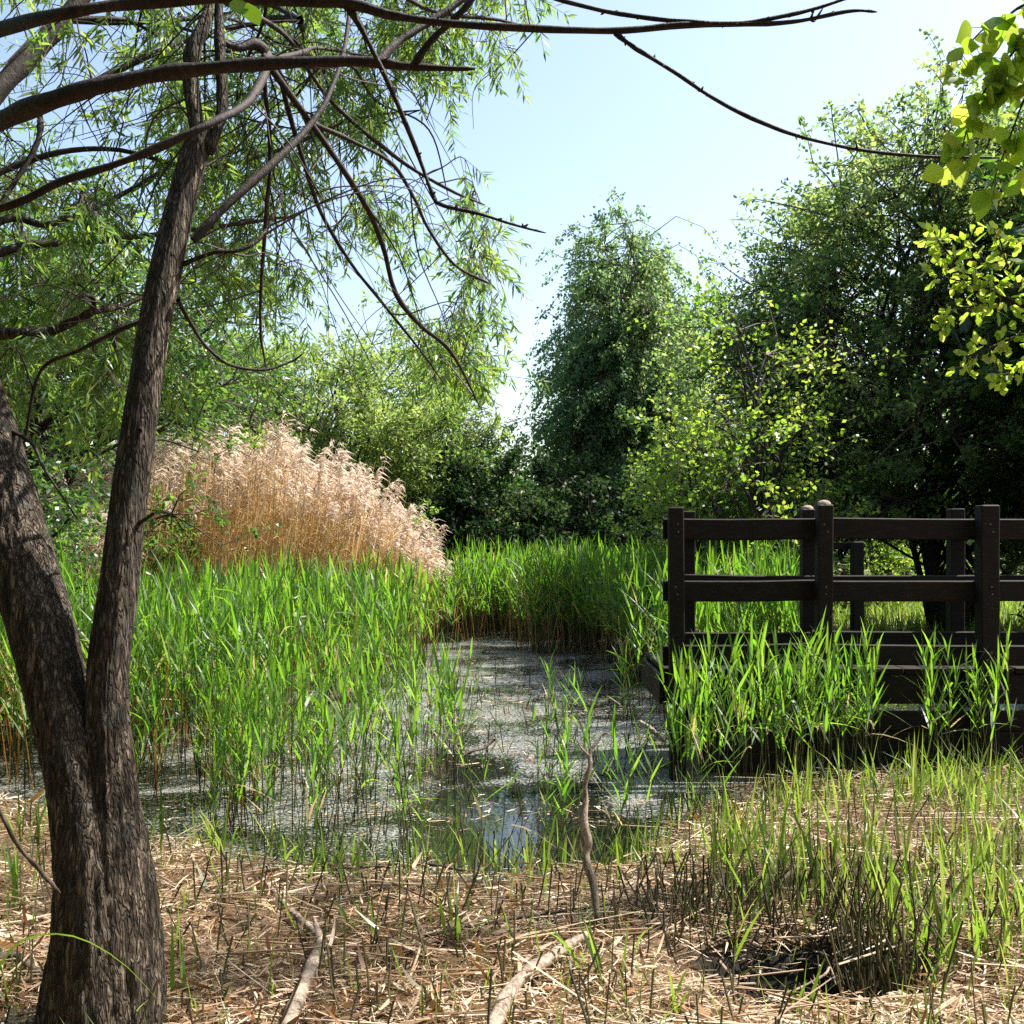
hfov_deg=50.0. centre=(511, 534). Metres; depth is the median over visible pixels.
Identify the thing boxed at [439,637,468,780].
reed plant
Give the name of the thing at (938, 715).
reed plant
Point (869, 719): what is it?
reed plant
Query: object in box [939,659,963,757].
reed plant
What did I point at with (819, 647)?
reed plant
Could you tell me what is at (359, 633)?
reed plant
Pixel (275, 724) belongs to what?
reed plant
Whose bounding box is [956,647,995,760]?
reed plant
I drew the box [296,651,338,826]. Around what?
reed plant
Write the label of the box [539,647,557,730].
reed plant
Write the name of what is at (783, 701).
reed plant
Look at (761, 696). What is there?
reed plant
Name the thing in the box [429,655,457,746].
reed plant
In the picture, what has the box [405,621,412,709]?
reed plant
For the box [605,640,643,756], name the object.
reed plant
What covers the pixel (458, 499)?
dark bush
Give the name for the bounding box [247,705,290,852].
reed plant
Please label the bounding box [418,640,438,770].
reed plant
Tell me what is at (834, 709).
reed plant
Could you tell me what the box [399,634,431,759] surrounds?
reed plant
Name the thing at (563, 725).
reed plant
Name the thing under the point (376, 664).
reed plant
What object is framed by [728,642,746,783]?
reed plant
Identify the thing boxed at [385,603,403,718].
reed plant
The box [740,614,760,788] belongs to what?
reed plant
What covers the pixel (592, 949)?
grass tuft
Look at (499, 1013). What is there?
log
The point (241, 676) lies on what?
reed plant
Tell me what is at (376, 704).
reed plant
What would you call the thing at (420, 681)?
reed plant
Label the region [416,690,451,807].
reed plant
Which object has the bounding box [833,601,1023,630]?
meadow grass
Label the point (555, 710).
reed plant
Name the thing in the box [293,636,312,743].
reed plant
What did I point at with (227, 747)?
reed plant
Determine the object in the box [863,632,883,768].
reed plant
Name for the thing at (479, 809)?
reed plant
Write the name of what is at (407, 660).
reed plant
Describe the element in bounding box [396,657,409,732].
reed plant
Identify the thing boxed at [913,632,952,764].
reed plant
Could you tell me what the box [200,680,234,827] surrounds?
reed plant
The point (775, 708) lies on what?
reed plant
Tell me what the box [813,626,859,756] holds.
reed plant
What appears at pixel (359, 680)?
reed plant
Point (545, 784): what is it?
reed plant
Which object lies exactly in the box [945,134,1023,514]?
bankside tree
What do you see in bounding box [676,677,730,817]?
reed plant
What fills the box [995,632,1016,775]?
reed plant
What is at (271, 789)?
reed plant
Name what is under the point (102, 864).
willow tree
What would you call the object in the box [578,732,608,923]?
dead branch
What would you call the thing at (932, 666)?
reed plant
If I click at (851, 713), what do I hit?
reed plant
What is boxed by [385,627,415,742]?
reed plant
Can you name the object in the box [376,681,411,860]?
reed plant
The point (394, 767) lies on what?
reed plant
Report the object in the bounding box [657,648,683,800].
reed plant
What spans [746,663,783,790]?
reed plant
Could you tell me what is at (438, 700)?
reed plant
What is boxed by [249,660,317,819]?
reed plant
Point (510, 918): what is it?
dead branch
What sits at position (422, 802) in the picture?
reed plant
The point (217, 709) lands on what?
reed plant
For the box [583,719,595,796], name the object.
reed plant
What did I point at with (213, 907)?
dead branch
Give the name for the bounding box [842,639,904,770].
reed plant
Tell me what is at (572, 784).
reed plant
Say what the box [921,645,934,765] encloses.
reed plant
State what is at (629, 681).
reed plant
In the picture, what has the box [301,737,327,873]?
reed plant
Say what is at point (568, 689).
reed plant
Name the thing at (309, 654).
reed plant
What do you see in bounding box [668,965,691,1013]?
grass tuft
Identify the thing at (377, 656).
reed plant
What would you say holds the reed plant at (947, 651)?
on the ground at (778, 962)
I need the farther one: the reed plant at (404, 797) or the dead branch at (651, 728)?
the dead branch at (651, 728)
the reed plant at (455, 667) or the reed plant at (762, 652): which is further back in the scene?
the reed plant at (455, 667)
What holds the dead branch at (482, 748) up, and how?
in the pond water
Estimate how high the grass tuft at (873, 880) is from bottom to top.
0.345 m
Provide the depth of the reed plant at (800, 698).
6.43 m
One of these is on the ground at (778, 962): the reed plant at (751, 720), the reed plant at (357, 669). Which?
the reed plant at (751, 720)
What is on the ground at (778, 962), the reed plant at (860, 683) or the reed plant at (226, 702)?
the reed plant at (860, 683)
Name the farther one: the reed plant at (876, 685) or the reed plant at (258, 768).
the reed plant at (876, 685)
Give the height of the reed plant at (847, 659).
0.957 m
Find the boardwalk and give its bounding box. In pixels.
[642,652,1023,772]
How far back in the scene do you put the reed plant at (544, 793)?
4.89 m
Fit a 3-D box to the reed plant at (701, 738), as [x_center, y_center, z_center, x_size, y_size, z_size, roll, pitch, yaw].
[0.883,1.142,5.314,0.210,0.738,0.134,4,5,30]
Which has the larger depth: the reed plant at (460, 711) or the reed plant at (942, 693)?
the reed plant at (942, 693)
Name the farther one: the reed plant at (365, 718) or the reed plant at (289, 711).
the reed plant at (289, 711)
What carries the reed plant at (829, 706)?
on the ground at (778, 962)
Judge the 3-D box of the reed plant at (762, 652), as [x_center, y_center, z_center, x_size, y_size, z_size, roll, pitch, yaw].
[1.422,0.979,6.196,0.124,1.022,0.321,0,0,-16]
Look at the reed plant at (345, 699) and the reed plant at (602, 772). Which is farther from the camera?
the reed plant at (345, 699)
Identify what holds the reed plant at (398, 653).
on the pond water
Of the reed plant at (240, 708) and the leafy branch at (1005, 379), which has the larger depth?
the reed plant at (240, 708)
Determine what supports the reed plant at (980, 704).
on the ground at (778, 962)
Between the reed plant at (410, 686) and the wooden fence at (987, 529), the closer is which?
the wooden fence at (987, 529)
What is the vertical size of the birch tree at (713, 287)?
8.133 m
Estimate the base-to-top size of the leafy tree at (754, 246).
7.211 m
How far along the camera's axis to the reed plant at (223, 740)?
5.75 m
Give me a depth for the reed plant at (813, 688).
6.84 m
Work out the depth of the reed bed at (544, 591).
14.72 m
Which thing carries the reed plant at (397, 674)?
on the pond water
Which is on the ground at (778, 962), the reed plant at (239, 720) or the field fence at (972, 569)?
the field fence at (972, 569)
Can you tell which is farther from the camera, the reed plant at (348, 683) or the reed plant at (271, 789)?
the reed plant at (348, 683)
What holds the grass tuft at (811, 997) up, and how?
on the ground at (778, 962)
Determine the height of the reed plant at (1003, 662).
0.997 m
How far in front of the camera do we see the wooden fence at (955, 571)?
8.41 m
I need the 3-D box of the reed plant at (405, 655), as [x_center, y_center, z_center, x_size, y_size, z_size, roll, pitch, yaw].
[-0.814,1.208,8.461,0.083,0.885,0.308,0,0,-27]
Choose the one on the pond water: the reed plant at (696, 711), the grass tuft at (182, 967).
the reed plant at (696, 711)
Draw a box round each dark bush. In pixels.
[411,430,577,628]
[493,440,702,557]
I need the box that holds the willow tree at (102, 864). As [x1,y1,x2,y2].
[0,0,999,1023]
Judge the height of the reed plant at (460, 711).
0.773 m
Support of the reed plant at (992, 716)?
on the ground at (778, 962)
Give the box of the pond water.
[0,623,1023,880]
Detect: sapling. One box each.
[586,374,842,660]
[618,265,927,628]
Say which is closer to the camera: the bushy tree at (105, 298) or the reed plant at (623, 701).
the reed plant at (623, 701)
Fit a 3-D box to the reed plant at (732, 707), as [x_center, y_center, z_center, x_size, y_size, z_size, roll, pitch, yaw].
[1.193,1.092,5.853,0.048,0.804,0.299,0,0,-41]
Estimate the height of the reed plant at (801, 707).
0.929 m
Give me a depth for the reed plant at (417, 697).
7.02 m
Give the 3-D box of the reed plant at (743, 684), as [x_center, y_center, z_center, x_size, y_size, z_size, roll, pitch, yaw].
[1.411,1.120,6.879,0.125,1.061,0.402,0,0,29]
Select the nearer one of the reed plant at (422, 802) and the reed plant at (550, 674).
the reed plant at (422, 802)
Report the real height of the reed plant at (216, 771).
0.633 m
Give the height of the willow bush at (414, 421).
7.111 m
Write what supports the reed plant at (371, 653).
on the pond water
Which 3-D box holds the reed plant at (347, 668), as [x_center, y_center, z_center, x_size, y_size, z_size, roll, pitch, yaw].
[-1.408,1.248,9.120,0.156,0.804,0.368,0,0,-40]
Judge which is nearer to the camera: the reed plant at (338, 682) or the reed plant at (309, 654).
the reed plant at (338, 682)
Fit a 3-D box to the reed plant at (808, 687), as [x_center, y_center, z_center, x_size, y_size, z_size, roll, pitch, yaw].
[1.586,0.977,6.277,0.624,1.036,0.094,0,0,3]
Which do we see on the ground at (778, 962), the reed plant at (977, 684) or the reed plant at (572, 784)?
the reed plant at (977, 684)
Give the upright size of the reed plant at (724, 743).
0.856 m
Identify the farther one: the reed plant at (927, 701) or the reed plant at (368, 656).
the reed plant at (368, 656)
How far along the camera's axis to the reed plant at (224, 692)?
6.88 m
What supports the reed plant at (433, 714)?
on the pond water
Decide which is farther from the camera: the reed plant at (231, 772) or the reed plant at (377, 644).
the reed plant at (377, 644)
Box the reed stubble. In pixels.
[0,645,1023,1023]
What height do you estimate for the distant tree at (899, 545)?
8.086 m
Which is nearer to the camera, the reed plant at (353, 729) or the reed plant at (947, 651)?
the reed plant at (353, 729)
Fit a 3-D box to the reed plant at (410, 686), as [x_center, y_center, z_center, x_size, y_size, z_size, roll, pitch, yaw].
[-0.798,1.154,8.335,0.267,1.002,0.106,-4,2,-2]
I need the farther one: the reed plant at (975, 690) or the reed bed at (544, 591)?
the reed bed at (544, 591)
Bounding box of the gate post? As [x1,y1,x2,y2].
[833,541,863,630]
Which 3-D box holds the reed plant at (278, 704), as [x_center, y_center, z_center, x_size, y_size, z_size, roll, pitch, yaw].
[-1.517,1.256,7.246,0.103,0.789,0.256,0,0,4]
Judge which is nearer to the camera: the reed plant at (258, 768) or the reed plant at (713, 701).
the reed plant at (258, 768)
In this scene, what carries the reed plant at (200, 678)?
on the pond water
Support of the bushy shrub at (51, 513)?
on the ground at (778, 962)
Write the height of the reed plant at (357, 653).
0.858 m
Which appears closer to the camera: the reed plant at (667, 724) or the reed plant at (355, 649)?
the reed plant at (667, 724)
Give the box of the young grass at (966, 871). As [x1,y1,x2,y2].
[0,725,1023,1023]
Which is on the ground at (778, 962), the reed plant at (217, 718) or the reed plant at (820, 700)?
the reed plant at (820, 700)
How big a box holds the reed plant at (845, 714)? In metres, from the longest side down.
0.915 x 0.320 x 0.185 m
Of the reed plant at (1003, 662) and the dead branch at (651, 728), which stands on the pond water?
the dead branch at (651, 728)
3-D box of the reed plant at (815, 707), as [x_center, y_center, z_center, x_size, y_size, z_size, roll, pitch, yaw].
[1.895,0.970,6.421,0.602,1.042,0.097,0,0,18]
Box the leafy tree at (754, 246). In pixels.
[627,187,952,574]
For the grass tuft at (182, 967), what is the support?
on the ground at (778, 962)
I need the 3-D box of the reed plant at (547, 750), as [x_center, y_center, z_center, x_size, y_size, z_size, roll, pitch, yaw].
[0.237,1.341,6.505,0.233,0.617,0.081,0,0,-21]
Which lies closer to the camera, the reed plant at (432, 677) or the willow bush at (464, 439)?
the reed plant at (432, 677)
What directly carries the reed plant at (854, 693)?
on the ground at (778, 962)
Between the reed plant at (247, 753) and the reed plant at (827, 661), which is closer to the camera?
the reed plant at (247, 753)
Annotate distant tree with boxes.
[107,351,330,551]
[389,438,549,516]
[515,450,746,545]
[723,362,1000,574]
[823,414,970,574]
[943,413,1023,574]
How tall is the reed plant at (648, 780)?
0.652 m
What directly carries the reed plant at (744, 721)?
on the ground at (778, 962)
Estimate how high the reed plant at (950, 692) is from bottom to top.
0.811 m
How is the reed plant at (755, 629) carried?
on the ground at (778, 962)
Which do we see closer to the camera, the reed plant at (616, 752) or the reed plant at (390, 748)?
the reed plant at (390, 748)
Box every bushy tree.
[0,101,346,573]
[0,183,219,552]
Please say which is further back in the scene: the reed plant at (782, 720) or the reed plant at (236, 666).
the reed plant at (236, 666)
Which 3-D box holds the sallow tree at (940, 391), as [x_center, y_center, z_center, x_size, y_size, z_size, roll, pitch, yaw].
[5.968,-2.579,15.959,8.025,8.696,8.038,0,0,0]
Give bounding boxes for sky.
[0,0,1023,525]
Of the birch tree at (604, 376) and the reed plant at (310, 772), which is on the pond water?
the reed plant at (310, 772)
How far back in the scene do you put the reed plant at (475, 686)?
8.00 m
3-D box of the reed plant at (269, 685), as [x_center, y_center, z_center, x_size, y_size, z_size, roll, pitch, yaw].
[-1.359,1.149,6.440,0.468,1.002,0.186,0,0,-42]
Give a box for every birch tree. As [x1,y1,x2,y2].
[497,185,739,551]
[650,282,754,516]
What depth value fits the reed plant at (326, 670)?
8.63 m
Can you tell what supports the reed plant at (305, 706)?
on the pond water
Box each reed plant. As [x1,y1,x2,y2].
[174,658,228,797]
[179,696,261,844]
[183,635,248,746]
[192,641,223,782]
[196,656,234,813]
[196,721,229,825]
[198,672,277,831]
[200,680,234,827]
[200,695,236,822]
[205,737,224,845]
[208,690,240,815]
[209,690,272,827]
[213,659,232,757]
[218,664,258,759]
[219,637,260,801]
[221,714,258,840]
[222,650,264,833]
[223,672,268,804]
[227,723,251,836]
[228,679,259,841]
[230,667,275,799]
[230,670,263,798]
[232,656,244,722]
[233,673,267,823]
[236,642,256,819]
[244,650,312,812]
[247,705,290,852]
[248,647,309,823]
[248,714,276,835]
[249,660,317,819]
[249,739,283,854]
[250,655,274,759]
[250,722,290,840]
[252,703,280,820]
[253,697,290,835]
[263,640,284,798]
[263,663,273,774]
[263,685,299,779]
[272,664,281,773]
[273,637,293,698]
[273,641,315,780]
[275,657,302,783]
[275,669,290,772]
[281,646,326,815]
[289,638,312,744]
[289,653,315,773]
[290,662,320,822]
[293,627,311,737]
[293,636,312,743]
[294,655,323,774]
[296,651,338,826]
[299,625,329,752]
[300,618,327,738]
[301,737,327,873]
[304,727,339,834]
[305,730,330,830]
[306,645,333,707]
[307,739,340,851]
[310,639,343,812]
[310,735,331,862]
[312,654,367,800]
[318,624,343,747]
[319,667,350,821]
[325,648,353,807]
[325,653,339,741]
[325,668,379,838]
[325,669,385,845]
[327,632,356,760]
[336,634,359,801]
[338,624,367,727]
[341,640,349,727]
[342,636,350,692]
[343,646,356,717]
[344,664,405,803]
[346,619,370,693]
[346,632,371,776]
[347,631,368,730]
[348,645,395,726]
[349,639,397,799]
[350,642,363,729]
[351,631,370,713]
[352,622,380,762]
[356,636,372,768]
[357,671,381,849]
[359,626,385,710]
[363,604,395,751]
[363,637,382,792]
[365,616,391,751]
[365,663,393,801]
[366,640,389,715]
[367,631,412,736]
[369,651,388,767]
[370,640,394,762]
[370,669,403,759]
[370,699,443,871]
[371,606,405,747]
[375,697,423,858]
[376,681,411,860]
[376,691,403,869]
[379,667,393,729]
[379,674,432,869]
[384,639,426,754]
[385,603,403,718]
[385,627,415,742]
[386,635,419,731]
[386,641,401,713]
[393,626,417,747]
[395,633,422,710]
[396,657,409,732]
[397,635,409,746]
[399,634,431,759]
[401,638,417,725]
[401,638,433,787]
[402,642,419,753]
[403,674,433,771]
[404,649,418,740]
[404,653,429,710]
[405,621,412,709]
[405,658,422,791]
[406,659,447,810]
[410,615,483,769]
[411,741,433,838]
[416,644,424,694]
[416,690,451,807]
[417,624,464,753]
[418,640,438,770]
[418,673,468,786]
[420,653,454,783]
[424,642,461,779]
[428,641,453,819]
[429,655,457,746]
[432,657,476,815]
[437,658,455,772]
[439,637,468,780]
[440,659,457,770]
[440,669,459,777]
[441,629,455,750]
[441,686,480,810]
[442,665,459,786]
[444,636,472,785]
[444,643,469,745]
[445,627,462,742]
[462,639,490,741]
[464,737,514,875]
[478,716,557,878]
[510,687,545,799]
[532,739,590,857]
[534,735,557,867]
[538,711,563,805]
[538,745,578,860]
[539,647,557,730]
[540,752,557,829]
[541,702,556,790]
[542,668,556,735]
[545,654,556,727]
[547,682,566,772]
[548,700,572,765]
[551,669,584,736]
[551,735,582,878]
[552,712,579,844]
[554,706,569,769]
[560,695,570,773]
[561,664,578,711]
[565,665,578,730]
[566,677,601,870]
[569,713,583,785]
[572,669,586,726]
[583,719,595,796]
[587,738,610,829]
[597,751,622,850]
[599,649,637,749]
[602,703,620,798]
[603,705,655,854]
[604,712,643,858]
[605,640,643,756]
[605,713,622,780]
[609,624,644,734]
[615,635,646,743]
[617,733,642,832]
[618,637,648,743]
[628,721,665,856]
[630,718,666,852]
[639,646,659,757]
[654,639,710,787]
[656,642,681,805]
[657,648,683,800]
[657,655,677,786]
[664,626,722,807]
[669,637,695,815]
[673,640,714,803]
[673,641,694,800]
[674,634,716,780]
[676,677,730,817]
[678,708,718,836]
[679,651,696,816]
[686,657,705,781]
[689,654,704,790]
[690,625,723,802]
[694,636,717,798]
[695,658,750,802]
[696,624,741,811]
[696,674,740,800]
[703,638,740,797]
[704,626,792,775]
[707,667,752,832]
[710,649,733,783]
[711,670,739,776]
[712,612,754,797]
[715,669,750,815]
[720,634,747,745]
[720,657,801,791]
[726,634,804,795]
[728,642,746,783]
[736,635,748,788]
[739,662,758,788]
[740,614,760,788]
[746,616,841,774]
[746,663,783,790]
[747,621,782,797]
[750,607,778,782]
[752,622,782,790]
[755,637,801,779]
[755,665,794,790]
[758,649,791,777]
[762,628,786,778]
[764,643,787,789]
[770,651,800,792]
[773,646,792,750]
[774,639,792,785]
[775,629,857,785]
[775,635,808,792]
[785,629,814,775]
[786,630,825,771]
[787,644,824,769]
[788,638,814,797]
[789,651,827,783]
[790,631,830,786]
[790,643,822,778]
[791,605,827,781]
[791,645,812,788]
[794,618,873,771]
[801,653,827,781]
[803,618,844,769]
[809,636,829,768]
[811,643,822,773]
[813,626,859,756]
[814,643,853,768]
[814,676,845,762]
[816,639,879,785]
[816,653,843,774]
[818,645,846,796]
[825,624,839,778]
[826,665,858,777]
[830,644,845,778]
[832,635,856,717]
[834,634,862,780]
[835,650,869,760]
[840,634,868,771]
[840,653,852,775]
[841,619,877,776]
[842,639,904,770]
[842,663,865,778]
[842,672,911,776]
[844,640,883,766]
[850,645,888,779]
[853,623,876,770]
[855,625,883,785]
[862,641,877,764]
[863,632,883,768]
[871,649,889,772]
[890,622,954,761]
[893,647,944,741]
[905,645,948,762]
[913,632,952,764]
[914,625,952,768]
[914,655,949,764]
[918,649,953,773]
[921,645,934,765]
[931,632,981,765]
[934,649,970,750]
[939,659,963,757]
[943,665,1002,761]
[954,643,984,760]
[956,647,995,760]
[958,639,985,767]
[964,652,990,754]
[966,648,1012,758]
[982,662,1006,763]
[984,621,1011,769]
[984,639,1000,778]
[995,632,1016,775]
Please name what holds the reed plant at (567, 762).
on the pond water
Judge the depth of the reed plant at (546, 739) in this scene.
6.95 m
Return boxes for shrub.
[0,440,150,740]
[833,539,971,610]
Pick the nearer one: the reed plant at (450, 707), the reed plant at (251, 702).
the reed plant at (251, 702)
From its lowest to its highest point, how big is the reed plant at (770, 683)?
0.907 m
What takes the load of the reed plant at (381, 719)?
on the pond water
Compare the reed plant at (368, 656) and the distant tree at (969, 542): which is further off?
the distant tree at (969, 542)
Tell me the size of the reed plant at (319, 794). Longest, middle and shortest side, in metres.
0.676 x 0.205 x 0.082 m
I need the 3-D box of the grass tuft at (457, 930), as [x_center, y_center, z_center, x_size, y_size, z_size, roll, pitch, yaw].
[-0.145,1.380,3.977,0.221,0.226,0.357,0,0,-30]
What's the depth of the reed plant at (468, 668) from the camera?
7.00 m
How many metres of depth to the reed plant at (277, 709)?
7.51 m
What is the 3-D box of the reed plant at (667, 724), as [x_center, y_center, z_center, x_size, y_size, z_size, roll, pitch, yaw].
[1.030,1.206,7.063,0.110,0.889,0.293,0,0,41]
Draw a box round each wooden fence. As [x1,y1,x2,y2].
[662,500,1023,779]
[684,505,1023,744]
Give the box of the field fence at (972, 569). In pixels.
[834,546,1023,574]
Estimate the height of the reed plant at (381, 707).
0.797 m
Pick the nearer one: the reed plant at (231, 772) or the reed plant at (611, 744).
the reed plant at (231, 772)
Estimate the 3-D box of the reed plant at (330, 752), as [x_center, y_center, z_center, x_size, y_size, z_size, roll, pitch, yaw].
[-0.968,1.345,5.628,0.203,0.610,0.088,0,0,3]
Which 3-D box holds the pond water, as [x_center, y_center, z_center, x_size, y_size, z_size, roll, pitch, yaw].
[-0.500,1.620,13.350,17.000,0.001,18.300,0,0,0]
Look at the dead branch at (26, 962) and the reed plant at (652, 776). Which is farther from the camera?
the reed plant at (652, 776)
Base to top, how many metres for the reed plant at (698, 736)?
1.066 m
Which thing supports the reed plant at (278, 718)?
on the pond water
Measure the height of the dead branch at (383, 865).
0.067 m
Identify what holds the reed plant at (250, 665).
on the pond water
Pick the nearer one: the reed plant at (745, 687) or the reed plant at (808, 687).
the reed plant at (808, 687)
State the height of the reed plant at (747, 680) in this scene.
1.040 m
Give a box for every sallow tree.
[639,28,1023,630]
[906,215,1023,622]
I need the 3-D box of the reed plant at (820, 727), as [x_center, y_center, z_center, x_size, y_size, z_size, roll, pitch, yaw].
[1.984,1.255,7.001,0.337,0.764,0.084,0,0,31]
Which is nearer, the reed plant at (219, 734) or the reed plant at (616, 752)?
the reed plant at (616, 752)
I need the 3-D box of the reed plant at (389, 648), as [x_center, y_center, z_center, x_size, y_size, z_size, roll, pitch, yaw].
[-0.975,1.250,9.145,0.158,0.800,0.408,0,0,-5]
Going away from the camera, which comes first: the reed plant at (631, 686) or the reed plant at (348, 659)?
the reed plant at (631, 686)
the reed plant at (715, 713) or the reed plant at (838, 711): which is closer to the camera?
the reed plant at (838, 711)
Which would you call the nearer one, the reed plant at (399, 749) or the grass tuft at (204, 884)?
the grass tuft at (204, 884)
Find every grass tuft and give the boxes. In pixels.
[4,784,47,845]
[4,838,41,909]
[139,777,168,839]
[170,907,199,1001]
[195,845,234,894]
[333,892,410,933]
[436,882,499,950]
[532,895,628,988]
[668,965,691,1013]
[774,960,823,1013]
[842,818,894,898]
[903,860,964,968]
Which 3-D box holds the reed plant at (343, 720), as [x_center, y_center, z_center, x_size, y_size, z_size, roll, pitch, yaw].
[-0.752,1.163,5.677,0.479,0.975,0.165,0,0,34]
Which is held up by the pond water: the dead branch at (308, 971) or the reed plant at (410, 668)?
the reed plant at (410, 668)
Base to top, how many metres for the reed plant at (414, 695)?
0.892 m
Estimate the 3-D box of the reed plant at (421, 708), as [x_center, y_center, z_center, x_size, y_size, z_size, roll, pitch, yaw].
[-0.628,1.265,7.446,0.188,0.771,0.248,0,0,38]
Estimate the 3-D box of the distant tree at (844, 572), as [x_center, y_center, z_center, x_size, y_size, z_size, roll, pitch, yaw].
[10.139,-1.668,34.027,10.064,8.363,9.324,0,0,-37]
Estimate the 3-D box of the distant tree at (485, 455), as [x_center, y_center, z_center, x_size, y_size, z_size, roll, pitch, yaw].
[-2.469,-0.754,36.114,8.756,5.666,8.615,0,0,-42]
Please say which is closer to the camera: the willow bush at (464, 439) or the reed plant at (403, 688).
the reed plant at (403, 688)
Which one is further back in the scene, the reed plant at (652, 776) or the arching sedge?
the reed plant at (652, 776)
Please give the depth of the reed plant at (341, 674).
6.51 m
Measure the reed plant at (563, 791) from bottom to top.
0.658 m
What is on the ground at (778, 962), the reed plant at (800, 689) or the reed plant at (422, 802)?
the reed plant at (800, 689)
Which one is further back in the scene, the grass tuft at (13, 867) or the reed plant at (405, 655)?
the reed plant at (405, 655)
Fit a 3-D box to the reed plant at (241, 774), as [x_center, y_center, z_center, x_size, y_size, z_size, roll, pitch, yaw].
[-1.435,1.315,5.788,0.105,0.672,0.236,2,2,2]
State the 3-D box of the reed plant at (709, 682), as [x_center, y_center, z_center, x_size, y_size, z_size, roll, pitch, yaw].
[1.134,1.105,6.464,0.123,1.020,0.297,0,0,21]
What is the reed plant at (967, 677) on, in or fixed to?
on the ground at (778, 962)
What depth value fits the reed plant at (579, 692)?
9.19 m
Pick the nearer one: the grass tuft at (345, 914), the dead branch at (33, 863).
the dead branch at (33, 863)
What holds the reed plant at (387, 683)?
on the pond water
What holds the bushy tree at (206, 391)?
on the ground at (778, 962)
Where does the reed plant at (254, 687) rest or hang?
on the pond water
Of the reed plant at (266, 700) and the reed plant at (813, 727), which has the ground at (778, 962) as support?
the reed plant at (813, 727)
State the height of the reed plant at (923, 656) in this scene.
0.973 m
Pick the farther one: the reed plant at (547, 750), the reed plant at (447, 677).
the reed plant at (447, 677)
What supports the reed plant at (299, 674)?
on the pond water
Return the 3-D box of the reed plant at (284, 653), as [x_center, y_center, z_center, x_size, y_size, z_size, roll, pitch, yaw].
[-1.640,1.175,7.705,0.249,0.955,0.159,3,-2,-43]
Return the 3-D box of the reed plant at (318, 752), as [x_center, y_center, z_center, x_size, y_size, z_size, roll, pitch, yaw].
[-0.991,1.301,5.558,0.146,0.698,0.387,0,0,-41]
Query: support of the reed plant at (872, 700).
on the ground at (778, 962)
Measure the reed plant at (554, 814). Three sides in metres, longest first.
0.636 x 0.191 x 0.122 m
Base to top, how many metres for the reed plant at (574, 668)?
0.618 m
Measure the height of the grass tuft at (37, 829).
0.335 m
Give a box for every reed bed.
[0,529,482,834]
[32,410,457,653]
[440,524,844,726]
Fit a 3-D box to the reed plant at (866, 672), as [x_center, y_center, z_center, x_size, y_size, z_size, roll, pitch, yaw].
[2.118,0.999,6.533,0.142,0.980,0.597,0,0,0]
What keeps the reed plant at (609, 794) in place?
on the pond water
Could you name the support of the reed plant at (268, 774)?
on the pond water
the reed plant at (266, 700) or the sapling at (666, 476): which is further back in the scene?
the sapling at (666, 476)
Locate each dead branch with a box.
[0,807,60,893]
[0,951,42,980]
[167,893,223,922]
[253,869,337,1023]
[329,861,465,871]
[424,884,667,937]
[454,738,496,759]
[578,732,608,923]
[639,720,664,742]
[771,967,835,995]
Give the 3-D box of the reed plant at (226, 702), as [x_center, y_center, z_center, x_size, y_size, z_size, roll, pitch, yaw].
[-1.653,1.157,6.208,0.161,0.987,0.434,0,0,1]
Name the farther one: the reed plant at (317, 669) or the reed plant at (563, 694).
the reed plant at (563, 694)
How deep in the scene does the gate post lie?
10.54 m
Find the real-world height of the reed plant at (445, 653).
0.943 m
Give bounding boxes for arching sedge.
[0,933,157,999]
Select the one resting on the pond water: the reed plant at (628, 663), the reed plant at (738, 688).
the reed plant at (628, 663)
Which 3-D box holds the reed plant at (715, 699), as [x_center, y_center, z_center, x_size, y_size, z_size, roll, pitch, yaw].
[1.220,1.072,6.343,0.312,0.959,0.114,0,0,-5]
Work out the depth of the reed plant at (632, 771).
5.04 m
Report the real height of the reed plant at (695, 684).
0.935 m
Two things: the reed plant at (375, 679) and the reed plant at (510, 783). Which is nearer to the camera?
the reed plant at (510, 783)
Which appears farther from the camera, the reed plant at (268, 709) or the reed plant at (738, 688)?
the reed plant at (268, 709)
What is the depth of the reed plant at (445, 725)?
7.01 m
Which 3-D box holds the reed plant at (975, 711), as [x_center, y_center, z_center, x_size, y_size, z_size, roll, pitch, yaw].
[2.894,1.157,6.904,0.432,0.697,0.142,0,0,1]
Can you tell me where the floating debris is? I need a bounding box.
[147,653,683,873]
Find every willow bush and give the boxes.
[107,279,569,559]
[301,398,510,553]
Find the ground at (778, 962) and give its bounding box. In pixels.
[0,544,1023,1023]
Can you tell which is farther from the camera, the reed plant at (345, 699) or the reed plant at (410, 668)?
the reed plant at (410, 668)
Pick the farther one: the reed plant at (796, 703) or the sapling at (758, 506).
the sapling at (758, 506)
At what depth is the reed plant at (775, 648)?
6.42 m
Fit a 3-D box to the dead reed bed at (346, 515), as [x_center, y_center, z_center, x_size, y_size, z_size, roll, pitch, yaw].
[-4.121,0.001,14.215,6.774,3.198,7.921,0,0,0]
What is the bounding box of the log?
[485,930,592,1023]
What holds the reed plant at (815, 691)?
on the ground at (778, 962)
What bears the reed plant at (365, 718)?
on the pond water
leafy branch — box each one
[913,221,1023,395]
[920,0,1023,222]
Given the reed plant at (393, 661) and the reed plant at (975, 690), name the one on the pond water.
the reed plant at (393, 661)
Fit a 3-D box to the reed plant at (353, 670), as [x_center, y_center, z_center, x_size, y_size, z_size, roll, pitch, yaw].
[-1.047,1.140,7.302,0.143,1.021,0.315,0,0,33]

